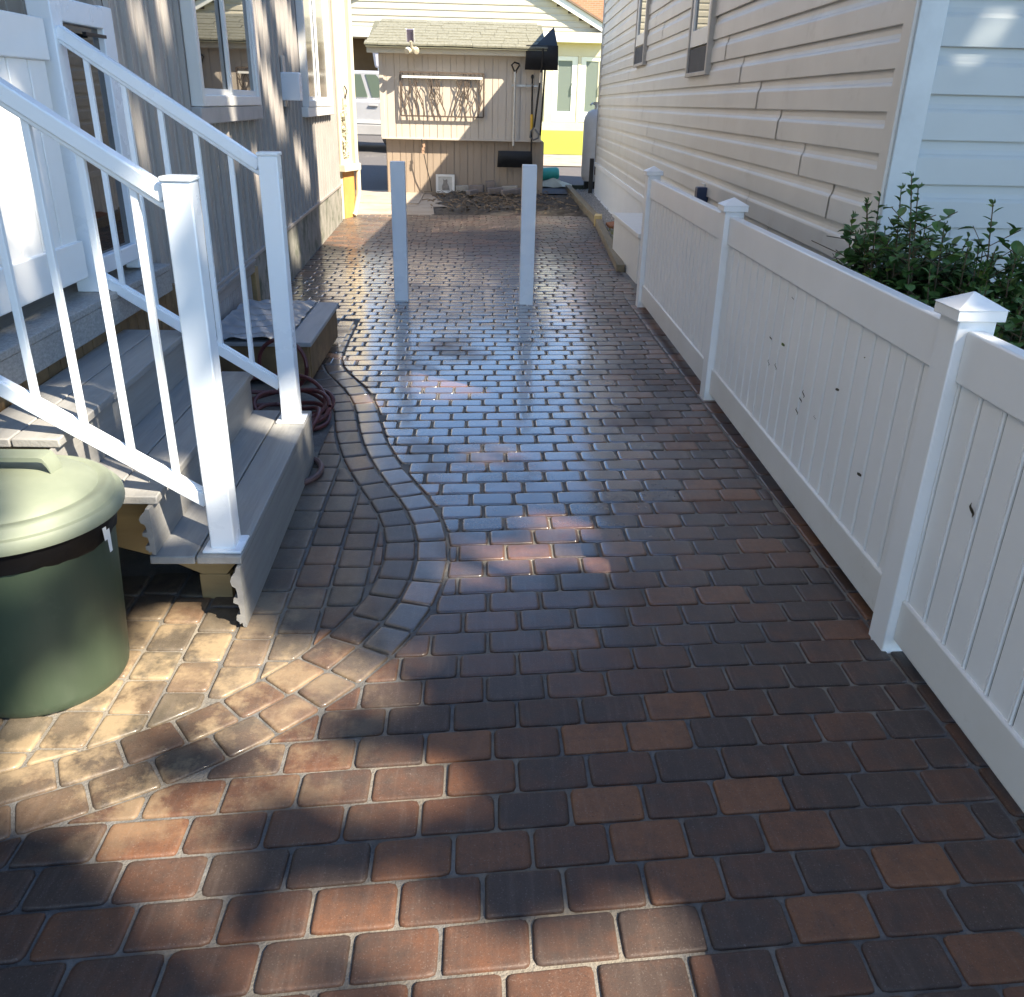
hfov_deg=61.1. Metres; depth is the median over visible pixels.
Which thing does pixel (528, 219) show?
square bollard
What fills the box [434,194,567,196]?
ground
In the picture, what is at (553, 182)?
paper sack
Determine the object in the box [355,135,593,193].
road
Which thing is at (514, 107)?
metal pole tool
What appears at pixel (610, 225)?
rusty slab
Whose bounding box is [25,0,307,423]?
stair railing
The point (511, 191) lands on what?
loose brick
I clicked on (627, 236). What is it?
utility cabinet
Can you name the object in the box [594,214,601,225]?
timber block
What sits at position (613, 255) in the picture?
edging timber
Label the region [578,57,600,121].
door
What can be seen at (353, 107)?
downspout
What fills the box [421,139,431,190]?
hanging cord
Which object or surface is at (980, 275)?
leafy shrub
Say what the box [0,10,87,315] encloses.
porch gate
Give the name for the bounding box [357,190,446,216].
concrete path
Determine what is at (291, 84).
electrical box
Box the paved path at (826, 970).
[0,214,1023,996]
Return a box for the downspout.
[346,0,360,216]
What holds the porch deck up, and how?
attached to the grey house at (216, 64)
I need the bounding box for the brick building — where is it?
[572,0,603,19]
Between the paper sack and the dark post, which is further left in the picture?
the paper sack
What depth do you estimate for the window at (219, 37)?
5.33 m
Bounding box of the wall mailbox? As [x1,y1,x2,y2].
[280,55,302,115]
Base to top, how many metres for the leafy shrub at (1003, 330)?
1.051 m
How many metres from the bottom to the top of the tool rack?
0.048 m
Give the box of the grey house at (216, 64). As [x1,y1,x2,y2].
[0,0,360,326]
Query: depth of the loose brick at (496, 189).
15.04 m
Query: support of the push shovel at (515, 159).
hanging from the tool rack
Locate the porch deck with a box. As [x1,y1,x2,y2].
[0,263,178,411]
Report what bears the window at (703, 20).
in the house at (803, 123)
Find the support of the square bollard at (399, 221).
on the paved path at (826, 970)
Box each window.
[179,0,262,123]
[295,0,333,116]
[551,56,577,121]
[633,0,651,67]
[685,0,717,77]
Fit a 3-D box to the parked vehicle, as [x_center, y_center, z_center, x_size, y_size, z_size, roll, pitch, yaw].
[-4.448,-9.427,21.027,4.618,1.690,1.820,0,25,-2]
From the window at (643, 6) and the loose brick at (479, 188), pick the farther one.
the loose brick at (479, 188)
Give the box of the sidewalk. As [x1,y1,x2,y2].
[543,154,581,165]
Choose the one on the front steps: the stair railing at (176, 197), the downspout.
the stair railing at (176, 197)
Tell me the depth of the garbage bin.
2.21 m
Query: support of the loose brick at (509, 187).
on the soil bed
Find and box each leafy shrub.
[811,183,980,306]
[864,284,1023,357]
[878,171,1023,347]
[958,199,1023,338]
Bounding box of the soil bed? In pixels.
[432,191,587,217]
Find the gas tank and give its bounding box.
[581,102,597,188]
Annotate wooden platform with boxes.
[216,299,338,378]
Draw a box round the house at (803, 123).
[593,0,1023,297]
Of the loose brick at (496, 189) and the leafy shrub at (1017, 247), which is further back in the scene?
the loose brick at (496, 189)
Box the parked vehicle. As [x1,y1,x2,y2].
[354,70,385,144]
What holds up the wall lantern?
attached to the gable house at (571, 92)
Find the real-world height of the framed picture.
0.310 m
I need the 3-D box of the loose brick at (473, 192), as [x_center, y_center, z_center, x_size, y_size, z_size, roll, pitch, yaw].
[-0.687,-5.292,14.992,0.100,0.081,0.203,22,31,37]
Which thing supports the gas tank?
on the gravel
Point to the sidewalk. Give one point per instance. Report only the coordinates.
(561, 160)
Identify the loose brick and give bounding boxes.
[456,185,468,191]
[466,189,477,194]
[469,185,484,191]
[486,180,494,192]
[487,187,502,194]
[501,189,518,194]
[502,185,517,189]
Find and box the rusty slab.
[606,221,613,228]
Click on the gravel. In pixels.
(594, 203)
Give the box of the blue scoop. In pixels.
[537,28,557,135]
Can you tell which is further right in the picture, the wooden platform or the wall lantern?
the wall lantern
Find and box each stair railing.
[0,77,249,553]
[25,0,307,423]
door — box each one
[59,0,140,272]
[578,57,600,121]
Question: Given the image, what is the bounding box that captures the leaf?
[969,503,973,516]
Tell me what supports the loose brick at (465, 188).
on the soil bed
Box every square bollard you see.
[390,161,408,301]
[519,164,536,304]
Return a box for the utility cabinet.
[612,213,642,283]
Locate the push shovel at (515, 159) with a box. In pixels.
[497,74,533,167]
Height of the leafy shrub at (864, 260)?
1.312 m
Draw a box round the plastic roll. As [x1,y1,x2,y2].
[543,167,558,179]
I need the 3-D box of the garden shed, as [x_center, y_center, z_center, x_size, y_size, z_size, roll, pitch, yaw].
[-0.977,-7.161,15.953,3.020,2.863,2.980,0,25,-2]
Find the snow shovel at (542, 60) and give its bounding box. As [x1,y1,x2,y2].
[525,45,557,140]
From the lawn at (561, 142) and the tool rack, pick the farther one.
the lawn at (561, 142)
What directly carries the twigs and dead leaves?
on the soil bed
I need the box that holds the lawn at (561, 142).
[541,130,582,154]
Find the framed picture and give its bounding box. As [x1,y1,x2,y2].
[436,174,454,192]
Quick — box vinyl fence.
[635,166,1023,812]
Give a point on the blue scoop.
(549, 39)
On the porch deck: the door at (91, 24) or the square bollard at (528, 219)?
the door at (91, 24)
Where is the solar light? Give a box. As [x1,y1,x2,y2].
[404,28,418,53]
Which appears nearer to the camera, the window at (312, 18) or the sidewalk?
the window at (312, 18)
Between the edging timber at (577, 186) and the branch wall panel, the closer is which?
the branch wall panel
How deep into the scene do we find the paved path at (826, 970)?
2.28 m
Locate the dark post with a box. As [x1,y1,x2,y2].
[588,158,593,193]
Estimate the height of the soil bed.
0.143 m
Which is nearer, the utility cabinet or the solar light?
the utility cabinet
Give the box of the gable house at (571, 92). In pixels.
[351,0,602,130]
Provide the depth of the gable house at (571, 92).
25.49 m
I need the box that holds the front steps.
[0,329,314,626]
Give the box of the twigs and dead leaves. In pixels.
[422,190,587,213]
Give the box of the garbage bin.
[0,449,129,717]
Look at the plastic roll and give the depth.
17.27 m
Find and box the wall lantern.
[373,53,378,70]
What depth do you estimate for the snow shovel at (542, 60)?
14.37 m
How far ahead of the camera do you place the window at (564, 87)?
26.35 m
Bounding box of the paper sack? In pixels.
[542,178,571,187]
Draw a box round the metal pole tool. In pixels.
[511,61,519,145]
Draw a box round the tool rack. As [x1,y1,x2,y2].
[511,83,541,86]
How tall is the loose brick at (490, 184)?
0.209 m
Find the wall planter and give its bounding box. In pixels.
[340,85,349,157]
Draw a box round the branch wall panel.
[399,71,483,117]
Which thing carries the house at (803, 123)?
on the ground at (552, 194)
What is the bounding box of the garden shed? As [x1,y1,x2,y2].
[364,19,546,195]
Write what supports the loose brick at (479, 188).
on the soil bed
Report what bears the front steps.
on the paved path at (826, 970)
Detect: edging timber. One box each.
[565,185,597,223]
[572,185,584,188]
[595,219,624,271]
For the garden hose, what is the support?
on the paved path at (826, 970)
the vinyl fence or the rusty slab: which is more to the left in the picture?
the rusty slab
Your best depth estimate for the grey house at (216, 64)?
6.02 m
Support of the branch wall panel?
attached to the garden shed
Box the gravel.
[576,189,613,239]
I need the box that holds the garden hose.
[251,338,334,484]

